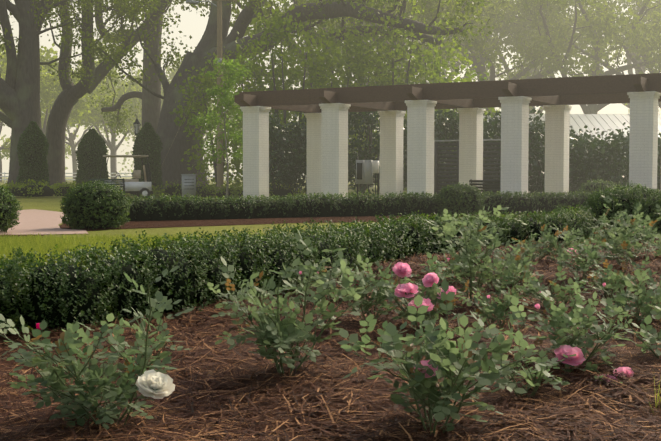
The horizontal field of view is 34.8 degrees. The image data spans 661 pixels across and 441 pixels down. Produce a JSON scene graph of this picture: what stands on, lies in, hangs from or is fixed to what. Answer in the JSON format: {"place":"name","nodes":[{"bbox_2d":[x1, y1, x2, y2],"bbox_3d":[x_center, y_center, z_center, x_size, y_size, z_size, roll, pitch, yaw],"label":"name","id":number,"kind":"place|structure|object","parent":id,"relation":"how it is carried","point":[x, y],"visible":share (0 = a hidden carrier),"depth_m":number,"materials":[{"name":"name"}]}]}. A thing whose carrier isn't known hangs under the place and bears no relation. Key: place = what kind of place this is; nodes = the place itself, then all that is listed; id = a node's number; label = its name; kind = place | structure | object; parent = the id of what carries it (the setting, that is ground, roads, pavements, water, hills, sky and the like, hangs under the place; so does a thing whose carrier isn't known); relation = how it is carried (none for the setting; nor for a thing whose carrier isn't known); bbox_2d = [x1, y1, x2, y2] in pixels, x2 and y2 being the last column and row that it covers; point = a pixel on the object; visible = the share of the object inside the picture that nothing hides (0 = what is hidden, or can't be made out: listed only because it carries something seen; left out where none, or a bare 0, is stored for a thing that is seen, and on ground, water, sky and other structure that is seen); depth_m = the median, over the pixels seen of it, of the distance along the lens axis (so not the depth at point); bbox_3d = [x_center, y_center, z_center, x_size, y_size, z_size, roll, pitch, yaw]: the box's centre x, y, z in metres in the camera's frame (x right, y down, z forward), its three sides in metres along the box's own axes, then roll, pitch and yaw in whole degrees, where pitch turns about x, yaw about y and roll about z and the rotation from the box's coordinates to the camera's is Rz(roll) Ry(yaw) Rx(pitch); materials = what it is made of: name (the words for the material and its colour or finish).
{"place":"outdoors","nodes":[
{"label":"outdoors","id":0,"kind":"place"},
{"bbox_2d":[0,209,88,234],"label":"path paving","id":1,"kind":"structure","parent":0,"point":[33,221],"depth_m":21.21,"materials":[{"name":"beige concrete"}]},
{"bbox_2d":[240,106,270,202],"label":"column","id":2,"kind":"structure","parent":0,"point":[255,150],"depth_m":33.84,"materials":[{"name":"paint"}]},
{"bbox_2d":[0,177,573,238],"bbox_3d":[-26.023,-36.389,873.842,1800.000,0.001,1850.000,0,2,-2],"label":"lawn","id":3,"kind":"structure","parent":0,"point":[50,203],"depth_m":20.63,"materials":[{"name":"green plant"}]},
{"bbox_2d":[0,0,135,186],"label":"oak","id":4,"kind":"object","parent":3,"relation":"on","point":[20,108],"visible":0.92,"depth_m":58.69,"materials":[{"name":"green plant"}]},
{"bbox_2d":[16,121,163,196],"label":"conical shrubs","id":5,"kind":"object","parent":3,"relation":"on","point":[33,148],"depth_m":49.30,"materials":[{"name":"green plant"}]},
{"bbox_2d":[10,0,179,187],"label":"oak","id":6,"kind":"object","parent":3,"relation":"on","point":[68,97],"visible":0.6,"depth_m":62.96,"materials":[{"name":"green plant"}]},
{"bbox_2d":[88,178,125,195],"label":"green bench slats","id":7,"kind":"object","parent":3,"relation":"on","point":[116,181],"visible":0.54,"depth_m":44.54,"materials":[{"name":"green paint"}]},
{"bbox_2d":[99,155,155,197],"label":"golf cart","id":8,"kind":"object","parent":3,"relation":"on","point":[136,187],"visible":0.71,"depth_m":45.42,"materials":[{"name":"white"}]},
{"bbox_2d":[87,0,170,140],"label":"oak","id":9,"kind":"object","parent":3,"relation":"on","point":[151,108],"visible":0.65,"depth_m":70.96,"materials":[{"name":"green plant"}]},
{"bbox_2d":[0,39,265,181],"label":"tree line","id":10,"kind":"object","parent":3,"relation":"on","point":[84,112],"depth_m":154.47,"materials":[{"name":"green plant"}]},
{"bbox_2d":[133,118,140,135],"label":"lamp post lantern","id":11,"kind":"object","parent":3,"relation":"on","point":[136,124],"visible":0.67,"depth_m":52.47,"materials":[{"name":"grey metal"}]},
{"bbox_2d":[1,179,305,199],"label":"shrubs","id":12,"kind":"object","parent":3,"relation":"on","point":[30,190],"visible":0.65,"depth_m":46.03,"materials":[{"name":"green plant"}]},
{"bbox_2d":[0,232,315,334],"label":"lawn grass","id":13,"kind":"structure","parent":3,"relation":"on","point":[40,244],"depth_m":14.16,"materials":[{"name":"green plant"}]},
{"bbox_2d":[181,174,195,199],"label":"grey utility cabinet","id":14,"kind":"object","parent":3,"relation":"on","point":[189,184],"visible":0.85,"depth_m":42.63,"materials":[{"name":"grey metal"}]},
{"bbox_2d":[0,172,379,182],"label":"fence","id":15,"kind":"object","parent":3,"relation":"on","point":[4,176],"visible":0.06,"depth_m":133.88,"materials":[{"name":"white"}]},
{"bbox_2d":[152,0,236,190],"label":"utility pole","id":16,"kind":"object","parent":3,"relation":"on","point":[220,178],"visible":0.6,"depth_m":47.50,"materials":[{"name":"brown wood"}]},
{"bbox_2d":[190,55,253,196],"bbox_3d":[-3.456,-3.092,36.836,2.540,5.231,2.555,1,3,31],"label":"young tree","id":17,"kind":"object","parent":3,"relation":"on","point":[226,101],"visible":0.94,"depth_m":36.40,"materials":[{"name":"green plant"}]},
{"bbox_2d":[0,180,485,232],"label":"rounded shrubs","id":18,"kind":"object","parent":3,"relation":"on","point":[96,204],"visible":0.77,"depth_m":19.38,"materials":[{"name":"green plant"}]},
{"bbox_2d":[60,0,493,191],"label":"oak","id":19,"kind":"object","parent":3,"relation":"on","point":[174,167],"visible":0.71,"depth_m":53.32,"materials":[{"name":"green plant"}]},
{"bbox_2d":[1,212,575,236],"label":"bed mulch","id":20,"kind":"object","parent":3,"relation":"on","point":[166,223],"visible":0.28,"depth_m":22.68,"materials":[{"name":"brown wood"}]},
{"bbox_2d":[122,190,660,220],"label":"boxwood hedge","id":21,"kind":"object","parent":20,"relation":"on","point":[155,209],"visible":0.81,"depth_m":25.18,"materials":[{"name":"green plant"}]},
{"bbox_2d":[0,204,595,335],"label":"boxwood hedge","id":22,"kind":"object","parent":3,"relation":"on","point":[59,293],"visible":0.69,"depth_m":6.97,"materials":[{"name":"green plant"}]},
{"bbox_2d":[0,108,660,178],"bbox_3d":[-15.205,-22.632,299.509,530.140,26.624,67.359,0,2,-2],"label":"tree","id":23,"kind":"object","parent":3,"relation":"on","point":[126,153],"visible":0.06,"depth_m":296.74,"materials":[{"name":"green plant"}]},
{"bbox_2d":[169,0,500,193],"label":"tree foliage","id":24,"kind":"object","parent":3,"relation":"on","point":[332,57],"visible":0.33,"depth_m":47.37,"materials":[{"name":"green plant"}]},
{"bbox_2d":[356,156,378,196],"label":"electrical panels","id":25,"kind":"object","parent":3,"relation":"on","point":[366,170],"visible":0.77,"depth_m":37.83,"materials":[{"name":"grey metal"}]},
{"bbox_2d":[95,242,657,440],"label":"roses","id":26,"kind":"object","parent":3,"relation":"on","point":[464,432],"depth_m":4.32,"materials":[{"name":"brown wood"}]},
{"bbox_2d":[0,236,660,440],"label":"mulch bed","id":27,"kind":"object","parent":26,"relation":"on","point":[198,404],"visible":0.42,"depth_m":4.33,"materials":[{"name":"brown plant"}]},
{"bbox_2d":[641,378,660,414],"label":"weed tuft","id":28,"kind":"object","parent":27,"relation":"on","point":[655,397],"visible":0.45,"depth_m":4.02,"materials":[{"name":"green plant"}]},
{"bbox_2d":[0,195,660,436],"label":"rose bushes","id":29,"kind":"object","parent":26,"relation":"on","point":[428,372],"visible":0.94,"depth_m":4.51,"materials":[{"name":"green plant"}]},
{"bbox_2d":[275,219,660,396],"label":"rose bushes","id":30,"kind":"object","parent":26,"relation":"on","point":[498,312],"visible":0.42,"depth_m":6.51,"materials":[{"name":"green plant"}]},
{"bbox_2d":[151,0,660,190],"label":"tree","id":31,"kind":"object","parent":3,"relation":"on","point":[545,40],"visible":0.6,"depth_m":75.19,"materials":[{"name":"green plant"}]},
{"bbox_2d":[241,84,660,200],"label":"magnolia shrubs","id":32,"kind":"object","parent":3,"relation":"on","point":[591,158],"visible":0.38,"depth_m":38.88,"materials":[{"name":"green plant"}]},
{"bbox_2d":[434,139,500,195],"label":"service screen slats","id":33,"kind":"object","parent":3,"relation":"on","point":[436,173],"visible":0.33,"depth_m":37.18,"materials":[{"name":"grey"}]},
{"bbox_2d":[469,179,500,194],"bbox_3d":[5.049,-0.839,32.645,1.400,0.887,0.611,1,3,29],"label":"bench","id":34,"kind":"object","parent":3,"relation":"on","point":[488,185],"visible":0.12,"depth_m":32.47,"materials":[{"name":"grey"}]},
{"bbox_2d":[498,96,531,198],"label":"column","id":35,"kind":"structure","parent":3,"relation":"on","point":[514,138],"depth_m":29.63,"materials":[{"name":"paint"}]},
{"bbox_2d":[576,179,660,238],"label":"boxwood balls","id":36,"kind":"object","parent":3,"relation":"on","point":[648,198],"visible":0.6,"depth_m":14.45,"materials":[{"name":"green plant"}]},
{"bbox_2d":[627,91,660,190],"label":"column","id":37,"kind":"structure","parent":3,"relation":"on","point":[643,146],"depth_m":27.89,"materials":[{"name":"paint"}]},
{"bbox_2d":[304,113,321,199],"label":"column","id":38,"kind":"structure","parent":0,"point":[314,152],"depth_m":37.37,"materials":[{"name":"paint"}]},
{"bbox_2d":[0,0,660,175],"label":"sky","id":39,"kind":"structure","parent":0,"point":[193,24],"materials":[{"name":"white"}]},
{"bbox_2d":[319,103,350,199],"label":"column","id":40,"kind":"structure","parent":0,"point":[335,148],"depth_m":32.43,"materials":[{"name":"paint"}]},
{"bbox_2d":[378,110,405,197],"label":"column","id":41,"kind":"structure","parent":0,"point":[391,151],"depth_m":36.00,"materials":[{"name":"paint"}]},
{"bbox_2d":[405,100,436,196],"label":"column","id":42,"kind":"structure","parent":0,"point":[420,146],"depth_m":31.03,"materials":[{"name":"paint"}]},
{"bbox_2d":[457,108,485,192],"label":"column","id":43,"kind":"structure","parent":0,"point":[470,143],"depth_m":34.60,"materials":[{"name":"paint"}]},
{"bbox_2d":[543,105,571,197],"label":"column","id":44,"kind":"structure","parent":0,"point":[557,120],"depth_m":33.20,"materials":[{"name":"paint"}]},
{"bbox_2d":[234,73,660,112],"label":"pergola beams","id":45,"kind":"structure","parent":44,"relation":"on","point":[605,89],"depth_m":31.73,"materials":[{"name":"brown wood"}]},
{"bbox_2d":[483,114,660,192],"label":"building","id":46,"kind":"structure","parent":0,"point":[605,122],"depth_m":63.19,"materials":[{"name":"white"}]}
]}

